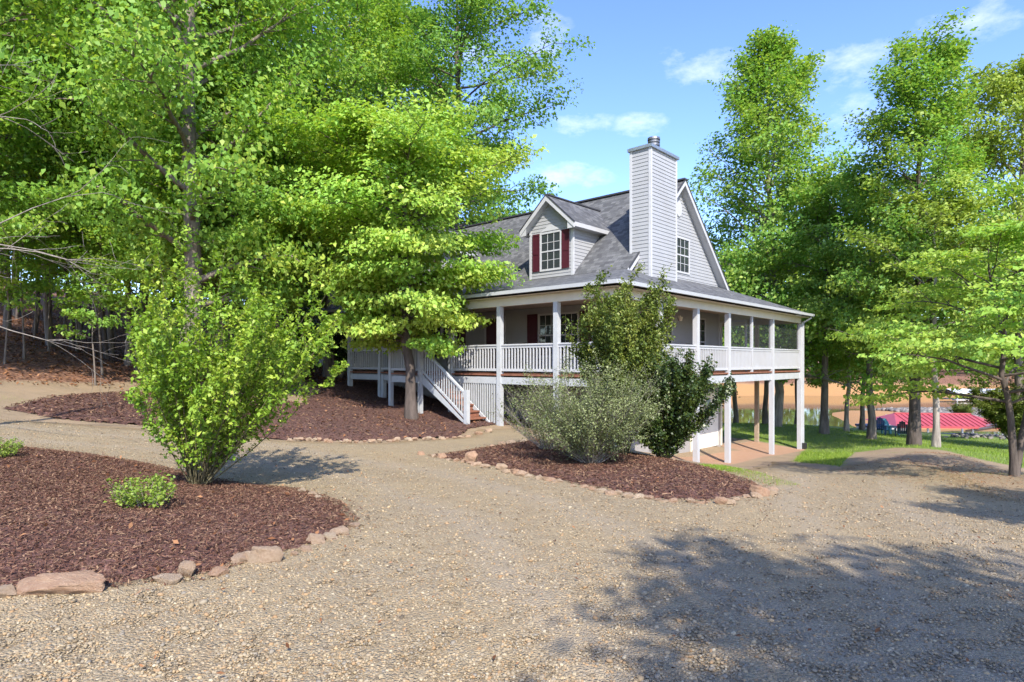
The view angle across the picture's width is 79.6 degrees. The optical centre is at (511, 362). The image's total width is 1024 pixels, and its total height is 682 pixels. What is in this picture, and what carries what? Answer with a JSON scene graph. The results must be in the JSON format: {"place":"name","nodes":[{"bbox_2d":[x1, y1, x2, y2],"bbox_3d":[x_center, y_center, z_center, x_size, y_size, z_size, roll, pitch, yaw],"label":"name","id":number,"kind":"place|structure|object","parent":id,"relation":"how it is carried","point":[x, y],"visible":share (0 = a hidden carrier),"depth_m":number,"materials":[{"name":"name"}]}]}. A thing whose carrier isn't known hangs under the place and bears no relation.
{"place":"outdoors","nodes":[
{"label":"outdoors","id":0,"kind":"place"},
{"bbox_2d":[0,419,1023,681],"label":"gravel driveway","id":1,"kind":"structure","parent":0,"point":[408,449],"depth_m":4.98,"materials":[{"name":"beige gravel"}]},
{"bbox_2d":[0,584,16,597],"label":"stone","id":2,"kind":"object","parent":1,"relation":"on","point":[7,590],"visible":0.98,"depth_m":4.30,"materials":[{"name":"beige stone"}]},
{"bbox_2d":[152,573,182,584],"bbox_3d":[-2.617,1.653,4.643,0.221,0.102,0.154,3,-8,-5],"label":"stone","id":3,"kind":"object","parent":1,"relation":"on","point":[170,578],"visible":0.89,"depth_m":4.62,"materials":[{"name":"beige stone"}]},
{"bbox_2d":[177,560,195,576],"bbox_3d":[-2.534,1.617,4.794,0.146,0.140,0.102,0,8,-6],"label":"stone","id":4,"kind":"object","parent":1,"relation":"on","point":[187,568],"visible":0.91,"depth_m":4.76,"materials":[{"name":"beige stone"}]},
{"bbox_2d":[207,566,229,576],"bbox_3d":[-2.323,1.657,4.842,0.164,0.094,0.124,6,9,7],"label":"stone","id":5,"kind":"object","parent":1,"relation":"on","point":[217,571],"visible":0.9,"depth_m":4.82,"materials":[{"name":"beige stone"}]},
{"bbox_2d":[230,551,247,565],"bbox_3d":[-2.247,1.643,5.113,0.173,0.121,0.137,-1,2,-12],"label":"stone","id":6,"kind":"object","parent":1,"relation":"on","point":[237,558],"visible":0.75,"depth_m":5.07,"materials":[{"name":"beige stone"}]},
{"bbox_2d":[245,550,259,562],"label":"stone","id":7,"kind":"object","parent":1,"relation":"on","point":[253,556],"visible":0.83,"depth_m":5.12,"materials":[{"name":"beige stone"}]},
{"bbox_2d":[251,546,283,562],"bbox_3d":[-2.068,1.638,5.196,0.249,0.181,0.165,0,0,29],"label":"stone","id":8,"kind":"object","parent":1,"relation":"on","point":[269,554],"visible":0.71,"depth_m":5.14,"materials":[{"name":"beige stone"}]},
{"bbox_2d":[306,533,325,543],"bbox_3d":[-1.823,1.656,5.737,0.204,0.112,0.133,5,-7,13],"label":"stone","id":9,"kind":"object","parent":1,"relation":"on","point":[314,538],"visible":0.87,"depth_m":5.70,"materials":[{"name":"beige stone"}]},
{"bbox_2d":[323,532,337,539],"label":"stone","id":10,"kind":"object","parent":1,"relation":"on","point":[329,535],"visible":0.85,"depth_m":5.86,"materials":[{"name":"beige stone"}]},
{"bbox_2d":[329,526,348,534],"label":"stone","id":11,"kind":"object","parent":1,"relation":"on","point":[342,530],"visible":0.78,"depth_m":6.02,"materials":[{"name":"beige stone"}]},
{"bbox_2d":[464,451,477,461],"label":"stone","id":12,"kind":"object","parent":1,"relation":"on","point":[471,455],"visible":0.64,"depth_m":11.58,"materials":[{"name":"beige stone"}]},
{"bbox_2d":[10,422,1023,681],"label":"loose stones","id":13,"kind":"object","parent":1,"relation":"on","point":[640,678],"visible":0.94,"depth_m":4.80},
{"bbox_2d":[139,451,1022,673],"bbox_3d":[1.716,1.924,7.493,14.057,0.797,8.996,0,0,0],"label":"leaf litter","id":14,"kind":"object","parent":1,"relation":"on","point":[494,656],"visible":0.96,"depth_m":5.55,"materials":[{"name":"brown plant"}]},
{"bbox_2d":[0,286,1023,500],"bbox_3d":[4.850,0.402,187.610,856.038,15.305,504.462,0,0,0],"label":"ground","id":15,"kind":"structure","parent":0,"point":[747,453],"depth_m":22.39,"materials":[{"name":"soil"}]},
{"bbox_2d":[2,15,11,330],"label":"broadleaf tree","id":16,"kind":"object","parent":15,"relation":"on","point":[5,319],"depth_m":26.98,"materials":[{"name":"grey plant"}]},
{"bbox_2d":[0,221,54,363],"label":"sapling","id":17,"kind":"object","parent":15,"relation":"on","point":[6,267],"visible":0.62,"depth_m":19.02,"materials":[{"name":"green plant"}]},
{"bbox_2d":[0,209,75,359],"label":"sapling","id":18,"kind":"object","parent":15,"relation":"on","point":[34,272],"visible":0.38,"depth_m":19.96,"materials":[{"name":"green plant"}]},
{"bbox_2d":[0,61,83,249],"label":"understory tree","id":19,"kind":"object","parent":15,"relation":"on","point":[12,175],"visible":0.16,"depth_m":22.12,"materials":[{"name":"green plant"}]},
{"bbox_2d":[8,233,78,339],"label":"sapling","id":20,"kind":"object","parent":15,"relation":"on","point":[34,333],"visible":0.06,"depth_m":25.98,"materials":[{"name":"green plant"}]},
{"bbox_2d":[4,225,95,351],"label":"sapling","id":21,"kind":"object","parent":15,"relation":"on","point":[35,292],"visible":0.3,"depth_m":22.06,"materials":[{"name":"green plant"}]},
{"bbox_2d":[9,103,92,333],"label":"understory tree","id":22,"kind":"object","parent":15,"relation":"on","point":[37,317],"visible":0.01,"depth_m":28.04,"materials":[{"name":"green plant"}]},
{"bbox_2d":[0,68,103,247],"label":"understory tree","id":23,"kind":"object","parent":15,"relation":"on","point":[39,198],"visible":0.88,"depth_m":17.27,"materials":[{"name":"green plant"}]},
{"bbox_2d":[0,0,119,218],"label":"broadleaf tree","id":24,"kind":"object","parent":15,"relation":"on","point":[25,15],"visible":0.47,"depth_m":19.02,"materials":[{"name":"green plant"}]},
{"bbox_2d":[15,570,106,595],"bbox_3d":[-3.255,1.617,4.469,0.626,0.190,0.340,3,-8,-3],"label":"stone","id":25,"kind":"object","parent":15,"relation":"on","point":[83,581],"visible":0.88,"depth_m":4.38,"materials":[{"name":"beige stone"}]},
{"bbox_2d":[9,207,113,351],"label":"sapling","id":26,"kind":"object","parent":15,"relation":"on","point":[58,293],"visible":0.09,"depth_m":24.54,"materials":[{"name":"green plant"}]},
{"bbox_2d":[0,0,128,347],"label":"broadleaf tree","id":27,"kind":"object","parent":15,"relation":"on","point":[45,315],"visible":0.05,"depth_m":22.89,"materials":[{"name":"green plant"}]},
{"bbox_2d":[0,40,135,348],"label":"understory tree","id":28,"kind":"object","parent":15,"relation":"on","point":[73,337],"visible":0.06,"depth_m":22.73,"materials":[{"name":"green plant"}]},
{"bbox_2d":[0,53,159,359],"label":"understory tree","id":29,"kind":"object","parent":15,"relation":"on","point":[104,339],"visible":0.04,"depth_m":22.92,"materials":[{"name":"green plant"}]},
{"bbox_2d":[0,49,177,405],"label":"bare tree","id":30,"kind":"object","parent":15,"relation":"on","point":[76,260],"visible":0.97,"depth_m":10.01,"materials":[{"name":"wood"}]},
{"bbox_2d":[2,2,180,355],"bbox_3d":[-18.247,-10.697,27.022,7.942,20.896,9.194,0,0,-16],"label":"broadleaf tree","id":31,"kind":"object","parent":15,"relation":"on","point":[110,335],"visible":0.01,"depth_m":26.94,"materials":[{"name":"plant"}]},
{"bbox_2d":[47,253,139,385],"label":"sapling","id":32,"kind":"object","parent":15,"relation":"on","point":[90,315],"visible":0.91,"depth_m":18.77,"materials":[{"name":"green plant"}]},
{"bbox_2d":[49,222,139,375],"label":"sapling","id":33,"kind":"object","parent":15,"relation":"on","point":[109,237],"visible":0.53,"depth_m":20.06,"materials":[{"name":"green plant"}]},
{"bbox_2d":[51,202,137,341],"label":"understory tree","id":34,"kind":"object","parent":15,"relation":"on","point":[90,331],"depth_m":29.93,"materials":[{"name":"green plant"}]},
{"bbox_2d":[2,390,205,425],"bbox_3d":[-10.047,1.203,16.466,4.212,0.702,5.635,0,0,-18],"label":"mulch bed","id":35,"kind":"object","parent":15,"relation":"on","point":[79,414],"visible":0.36,"depth_m":14.56,"materials":[{"name":"brown wood"}]},
{"bbox_2d":[5,0,210,366],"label":"broadleaf tree","id":36,"kind":"object","parent":15,"relation":"on","point":[126,352],"visible":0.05,"depth_m":22.65,"materials":[{"name":"green plant"}]},
{"bbox_2d":[6,79,226,373],"bbox_3d":[-13.054,-4.733,22.182,7.468,10.514,7.509,0,0,14],"label":"understory tree","id":37,"kind":"object","parent":15,"relation":"on","point":[77,240],"visible":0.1,"depth_m":20.96,"materials":[{"name":"green plant"}]},
{"bbox_2d":[97,237,166,369],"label":"sapling","id":38,"kind":"object","parent":15,"relation":"on","point":[129,288],"visible":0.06,"depth_m":22.84,"materials":[{"name":"green plant"}]},
{"bbox_2d":[119,280,177,314],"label":"sapling","id":39,"kind":"object","parent":15,"relation":"on","point":[134,292],"visible":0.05,"depth_m":26.39,"materials":[{"name":"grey plant"}]},
{"bbox_2d":[0,302,356,389],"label":"leaf litter","id":40,"kind":"object","parent":15,"relation":"on","point":[52,348],"visible":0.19,"depth_m":23.54,"materials":[{"name":"brown plant"}]},
{"bbox_2d":[0,0,362,383],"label":"broadleaf tree","id":41,"kind":"object","parent":15,"relation":"on","point":[186,70],"visible":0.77,"depth_m":16.39,"materials":[{"name":"green plant"}]},
{"bbox_2d":[0,445,372,596],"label":"mulch bed","id":42,"kind":"object","parent":15,"relation":"on","point":[88,561],"visible":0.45,"depth_m":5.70,"materials":[{"name":"brown wood"}]},
{"bbox_2d":[0,436,23,456],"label":"plant","id":43,"kind":"object","parent":42,"relation":"on","point":[14,449],"visible":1,"depth_m":8.61,"materials":[{"name":"green plant"}]},
{"bbox_2d":[103,470,176,508],"bbox_3d":[-3.912,1.367,6.566,0.814,0.388,0.752,0,0,0],"label":"plant","id":44,"kind":"object","parent":42,"relation":"on","point":[130,496],"visible":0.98,"depth_m":6.46,"materials":[{"name":"green plant"}]},
{"bbox_2d":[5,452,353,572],"bbox_3d":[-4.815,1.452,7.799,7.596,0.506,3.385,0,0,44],"label":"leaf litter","id":45,"kind":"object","parent":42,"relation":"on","point":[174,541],"visible":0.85,"depth_m":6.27,"materials":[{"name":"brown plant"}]},
{"bbox_2d":[112,223,349,485],"bbox_3d":[-3.784,-0.025,8.402,2.834,3.370,3.523,0,0,-34],"label":"shrub","id":46,"kind":"object","parent":42,"relation":"on","point":[187,403],"visible":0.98,"depth_m":7.75,"materials":[{"name":"green plant"}]},
{"bbox_2d":[44,0,377,358],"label":"broadleaf tree","id":47,"kind":"object","parent":15,"relation":"on","point":[324,70],"visible":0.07,"depth_m":20.64,"materials":[{"name":"green plant"}]},
{"bbox_2d":[90,54,341,334],"bbox_3d":[-9.023,-4.167,20.123,7.509,10.514,7.468,0,0,-15],"label":"understory tree","id":48,"kind":"object","parent":15,"relation":"on","point":[209,236],"visible":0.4,"depth_m":18.04,"materials":[{"name":"green plant"}]},
{"bbox_2d":[144,136,336,349],"bbox_3d":[-9.420,-3.551,22.050,6.485,9.080,6.450,0,0,-28],"label":"understory tree","id":49,"kind":"object","parent":15,"relation":"on","point":[303,240],"visible":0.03,"depth_m":20.56,"materials":[{"name":"green plant"}]},
{"bbox_2d":[143,79,387,374],"bbox_3d":[-8.327,-4.143,21.360,7.468,10.514,7.509,0,0,23],"label":"understory tree","id":50,"kind":"object","parent":15,"relation":"on","point":[292,174],"visible":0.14,"depth_m":19.35,"materials":[{"name":"green plant"}]},
{"bbox_2d":[226,279,312,366],"bbox_3d":[-10.744,-1.755,27.136,4.035,4.391,3.589,0,0,-15],"label":"shrub","id":51,"kind":"object","parent":15,"relation":"on","point":[244,301],"visible":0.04,"depth_m":26.67,"materials":[{"name":"green plant"}]},
{"bbox_2d":[196,2,364,309],"bbox_3d":[-11.906,-9.700,30.138,10.423,19.649,8.834,0,0,-14],"label":"broadleaf tree","id":52,"kind":"object","parent":15,"relation":"on","point":[306,287],"visible":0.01,"depth_m":28.88,"materials":[{"name":"green plant"}]},
{"bbox_2d":[274,306,335,381],"bbox_3d":[-8.476,-0.842,24.919,2.934,3.294,2.610,0,0,-23],"label":"shrub","id":53,"kind":"object","parent":15,"relation":"on","point":[299,328],"visible":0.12,"depth_m":24.76,"materials":[{"name":"green plant"}]},
{"bbox_2d":[231,0,419,377],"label":"broadleaf tree","id":54,"kind":"object","parent":15,"relation":"on","point":[367,5],"visible":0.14,"depth_m":25.99,"materials":[{"name":"green plant"}]},
{"bbox_2d":[319,322,359,377],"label":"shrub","id":55,"kind":"object","parent":15,"relation":"on","point":[341,352],"visible":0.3,"depth_m":27.59,"materials":[{"name":"green plant"}]},
{"bbox_2d":[301,267,377,366],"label":"outbuilding","id":56,"kind":"structure","parent":15,"relation":"on","point":[321,360],"depth_m":32.30,"materials":[{"name":"grey"}]},
{"bbox_2d":[236,375,536,440],"bbox_3d":[-5.575,1.512,20.959,12.343,1.874,11.732,0,0,43],"label":"mulch bed","id":57,"kind":"object","parent":15,"relation":"on","point":[340,422],"visible":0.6,"depth_m":18.35,"materials":[{"name":"brown wood"}]},
{"bbox_2d":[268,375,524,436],"bbox_3d":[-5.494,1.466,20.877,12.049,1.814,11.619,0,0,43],"label":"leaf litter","id":58,"kind":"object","parent":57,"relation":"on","point":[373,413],"visible":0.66,"depth_m":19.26,"materials":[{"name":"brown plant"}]},
{"bbox_2d":[234,83,549,419],"bbox_3d":[-3.725,-3.100,19.429,8.796,9.985,9.920,0,0,-32],"label":"dogwood tree","id":59,"kind":"object","parent":15,"relation":"on","point":[418,154],"visible":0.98,"depth_m":18.34,"materials":[{"name":"green plant"}]},
{"bbox_2d":[325,0,467,231],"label":"broadleaf tree","id":60,"kind":"object","parent":15,"relation":"on","point":[400,30],"visible":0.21,"depth_m":32.69,"materials":[{"name":"green plant"}]},
{"bbox_2d":[334,0,507,230],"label":"broadleaf tree","id":61,"kind":"object","parent":15,"relation":"on","point":[493,137],"visible":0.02,"depth_m":39.75,"materials":[{"name":"green plant"}]},
{"bbox_2d":[328,0,595,228],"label":"broadleaf tree","id":62,"kind":"object","parent":15,"relation":"on","point":[495,108],"visible":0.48,"depth_m":33.91,"materials":[{"name":"green plant"}]},
{"bbox_2d":[317,136,814,462],"bbox_3d":[2.141,-1.740,27.286,16.135,12.180,17.030,0,0,43],"label":"farmhouse","id":63,"kind":"object","parent":15,"relation":"on","point":[564,254],"visible":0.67,"depth_m":22.41,"materials":[{"name":"wood"}]},
{"bbox_2d":[484,316,505,371],"bbox_3d":[-0.681,-0.730,24.400,1.150,2.200,0.040,0,0,43],"label":"front door","id":64,"kind":"structure","parent":63,"relation":"in","point":[490,332],"depth_m":24.50,"materials":[{"name":"white paint"}]},
{"bbox_2d":[538,313,552,357],"bbox_3d":[1.334,-0.990,22.567,0.940,1.620,0.045,0,0,43],"label":"window","id":65,"kind":"structure","parent":63,"relation":"in","point":[545,321],"depth_m":22.65,"materials":[{"name":"white paint"}]},
{"bbox_2d":[561,311,578,356],"bbox_3d":[2.017,-0.990,21.936,0.940,1.620,0.045,0,0,43],"label":"window","id":66,"kind":"structure","parent":63,"relation":"in","point":[574,316],"depth_m":21.91,"materials":[{"name":"white glass"}]},
{"bbox_2d":[677,236,689,274],"bbox_3d":[6.590,-4.125,23.734,0.045,1.390,1.140,0,0,43],"label":"window","id":67,"kind":"structure","parent":63,"relation":"in","point":[683,244],"depth_m":23.79,"materials":[{"name":"white paint"}]},
{"bbox_2d":[700,318,705,364],"bbox_3d":[7.642,-0.830,24.870,0.045,1.940,0.840,0,0,43],"label":"door","id":68,"kind":"structure","parent":63,"relation":"in","point":[702,320],"depth_m":24.99,"materials":[{"name":"white paint"}]},
{"bbox_2d":[692,394,717,449],"bbox_3d":[7.869,2.424,25.172,0.052,2.188,2.650,0,0,43],"label":"garage door","id":69,"kind":"structure","parent":63,"relation":"in","point":[710,439],"depth_m":25.58,"materials":[{"name":"white"}]},
{"bbox_2d":[720,319,746,370],"bbox_3d":[9.294,-0.705,25.797,1.140,2.150,0.060,0,0,43],"label":"screen door","id":70,"kind":"structure","parent":63,"relation":"in","point":[743,320],"depth_m":25.59,"materials":[{"name":"white paint"}]},
{"bbox_2d":[428,437,775,503],"bbox_3d":[1.894,2.019,11.890,6.491,0.421,4.794,0,0,45],"label":"mulch bed","id":71,"kind":"object","parent":15,"relation":"on","point":[648,490],"visible":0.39,"depth_m":10.32,"materials":[{"name":"brown wood"}]},
{"bbox_2d":[481,377,584,449],"bbox_3d":[0.785,1.048,13.258,2.650,1.687,2.609,0,0,-22],"label":"shrub","id":72,"kind":"object","parent":71,"relation":"on","point":[522,424],"visible":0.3,"depth_m":13.22,"materials":[{"name":"green plant"}]},
{"bbox_2d":[504,346,671,463],"bbox_3d":[1.461,0.797,11.359,3.192,2.180,2.946,0,0,-17],"label":"shrub","id":73,"kind":"object","parent":71,"relation":"on","point":[586,436],"visible":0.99,"depth_m":10.99,"materials":[{"name":"green plant"}]},
{"bbox_2d":[562,260,678,454],"bbox_3d":[2.292,-0.052,13.054,2.575,4.109,2.866,0,0,10],"label":"shrub","id":74,"kind":"object","parent":71,"relation":"on","point":[635,341],"visible":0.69,"depth_m":12.74,"materials":[{"name":"green plant"}]},
{"bbox_2d":[618,347,739,458],"bbox_3d":[3.432,0.900,13.196,2.605,2.423,2.400,0,0,-5],"label":"shrub","id":75,"kind":"object","parent":71,"relation":"on","point":[685,386],"visible":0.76,"depth_m":12.64,"materials":[{"name":"green plant"}]},
{"bbox_2d":[698,463,800,485],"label":"grass","id":76,"kind":"structure","parent":15,"relation":"on","point":[722,467],"depth_m":12.02,"materials":[{"name":"green plant"}]},
{"bbox_2d":[723,259,783,423],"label":"broadleaf tree","id":77,"kind":"object","parent":15,"relation":"on","point":[735,411],"depth_m":45.86,"materials":[{"name":"grey plant"}]},
{"bbox_2d":[749,485,769,496],"bbox_3d":[3.608,1.891,8.947,0.186,0.220,0.249,0,0,-34],"label":"stone","id":78,"kind":"object","parent":15,"relation":"on","point":[763,491],"visible":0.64,"depth_m":8.88,"materials":[{"name":"beige stone"}]},
{"bbox_2d":[731,239,815,423],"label":"broadleaf tree","id":79,"kind":"object","parent":15,"relation":"on","point":[765,419],"visible":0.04,"depth_m":40.85,"materials":[{"name":"green plant"}]},
{"bbox_2d":[688,20,907,426],"bbox_3d":[16.492,-8.481,38.232,15.226,25.078,15.792,0,0,25],"label":"broadleaf tree","id":80,"kind":"object","parent":15,"relation":"on","point":[767,61],"visible":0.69,"depth_m":36.63,"materials":[{"name":"green plant"}]},
{"bbox_2d":[765,229,830,424],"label":"broadleaf tree","id":81,"kind":"object","parent":15,"relation":"on","point":[795,420],"visible":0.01,"depth_m":44.89,"materials":[{"name":"grey plant"}]},
{"bbox_2d":[743,164,893,433],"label":"broadleaf tree","id":82,"kind":"object","parent":15,"relation":"on","point":[800,282],"visible":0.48,"depth_m":33.04,"materials":[{"name":"green plant"}]},
{"bbox_2d":[795,450,852,465],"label":"grass","id":83,"kind":"structure","parent":15,"relation":"on","point":[821,461],"depth_m":21.87,"materials":[{"name":"green plant"}]},
{"bbox_2d":[804,255,903,431],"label":"broadleaf tree","id":84,"kind":"object","parent":15,"relation":"on","point":[851,362],"visible":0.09,"depth_m":36.32,"materials":[{"name":"green plant"}]},
{"bbox_2d":[786,191,943,439],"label":"broadleaf tree","id":85,"kind":"object","parent":15,"relation":"on","point":[871,432],"visible":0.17,"depth_m":31.93,"materials":[{"name":"green plant"}]},
{"bbox_2d":[804,248,929,429],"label":"broadleaf tree","id":86,"kind":"object","parent":15,"relation":"on","point":[862,419],"visible":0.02,"depth_m":41.80,"materials":[{"name":"green plant"}]},
{"bbox_2d":[876,417,886,434],"bbox_3d":[21.971,3.799,36.752,0.780,0.980,0.850,0,0,34],"label":"lawn chair","id":87,"kind":"object","parent":15,"relation":"on","point":[880,421],"visible":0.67,"depth_m":36.94,"materials":[{"name":"blue paint"}]},
{"bbox_2d":[760,315,1013,373],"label":"distant woods","id":88,"kind":"object","parent":15,"relation":"on","point":[997,360],"depth_m":146.50,"materials":[{"name":"green plant"}]},
{"bbox_2d":[880,418,899,434],"bbox_3d":[23.221,3.962,37.799,0.780,0.980,0.850,0,0,-11],"label":"lawn chair","id":89,"kind":"object","parent":15,"relation":"on","point":[889,428],"visible":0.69,"depth_m":37.95,"materials":[{"name":"teal paint"}]},
{"bbox_2d":[894,421,907,435],"bbox_3d":[22.375,3.818,35.239,0.780,0.980,0.850,0,0,31],"label":"lawn chair","id":90,"kind":"object","parent":15,"relation":"on","point":[901,427],"visible":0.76,"depth_m":35.03,"materials":[{"name":"paint"}]},
{"bbox_2d":[819,6,1023,445],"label":"broadleaf tree","id":91,"kind":"object","parent":15,"relation":"on","point":[926,130],"visible":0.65,"depth_m":26.03,"materials":[{"name":"green plant"}]},
{"bbox_2d":[824,219,1023,476],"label":"dogwood tree","id":92,"kind":"object","parent":15,"relation":"on","point":[957,264],"visible":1,"depth_m":13.14,"materials":[{"name":"green plant"}]},
{"bbox_2d":[830,188,1023,446],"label":"broadleaf tree","id":93,"kind":"object","parent":15,"relation":"on","point":[957,217],"visible":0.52,"depth_m":24.57,"materials":[{"name":"green plant"}]},
{"bbox_2d":[876,407,983,417],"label":"riprap rocks","id":94,"kind":"object","parent":15,"relation":"on","point":[923,409],"visible":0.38,"depth_m":80.55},
{"bbox_2d":[839,452,1023,498],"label":"pine straw","id":95,"kind":"object","parent":15,"relation":"on","point":[943,471],"visible":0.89,"depth_m":13.94,"materials":[{"name":"brown plant"}]},
{"bbox_2d":[867,53,1023,440],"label":"broadleaf tree","id":96,"kind":"object","parent":15,"relation":"on","point":[1005,88],"visible":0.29,"depth_m":28.67,"materials":[{"name":"green plant"}]},
{"bbox_2d":[945,401,974,413],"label":"shrub","id":97,"kind":"object","parent":15,"relation":"on","point":[958,408],"visible":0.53,"depth_m":65.57,"materials":[{"name":"green plant"}]},
{"bbox_2d":[943,432,1007,439],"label":"riprap rocks","id":98,"kind":"object","parent":15,"relation":"on","point":[966,435],"visible":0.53,"depth_m":38.43,"materials":[{"name":"grey stone"}]},
{"bbox_2d":[954,372,1023,439],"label":"shrub","id":99,"kind":"object","parent":15,"relation":"on","point":[992,412],"visible":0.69,"depth_m":30.19,"materials":[{"name":"green plant"}]},
{"bbox_2d":[963,298,1023,385],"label":"broadleaf tree","id":100,"kind":"object","parent":15,"relation":"on","point":[1009,361],"visible":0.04,"depth_m":37.06,"materials":[{"name":"green plant"}]},
{"bbox_2d":[10,0,1023,317],"label":"sky","id":101,"kind":"structure","parent":0,"point":[651,64],"materials":[{"name":"blue"}]},
{"bbox_2d":[722,395,1000,434],"bbox_3d":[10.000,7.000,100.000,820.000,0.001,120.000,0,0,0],"label":"lake","id":102,"kind":"structure","parent":0,"point":[812,404],"depth_m":95.22,"materials":[{"name":"liquid"}]},
{"bbox_2d":[865,412,1002,434],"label":"boat dock","id":103,"kind":"object","parent":102,"relation":"on","point":[961,421],"visible":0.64,"depth_m":51.50,"materials":[{"name":"red metal"}]},
{"bbox_2d":[940,389,992,401],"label":"boat dock","id":104,"kind":"object","parent":102,"relation":"on","point":[962,391],"visible":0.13,"depth_m":110.63,"materials":[{"name":"metal"}]},
{"bbox_2d":[722,422,1023,466],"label":"grass","id":105,"kind":"structure","parent":0,"point":[963,449],"depth_m":30.74,"materials":[{"name":"green plant"}]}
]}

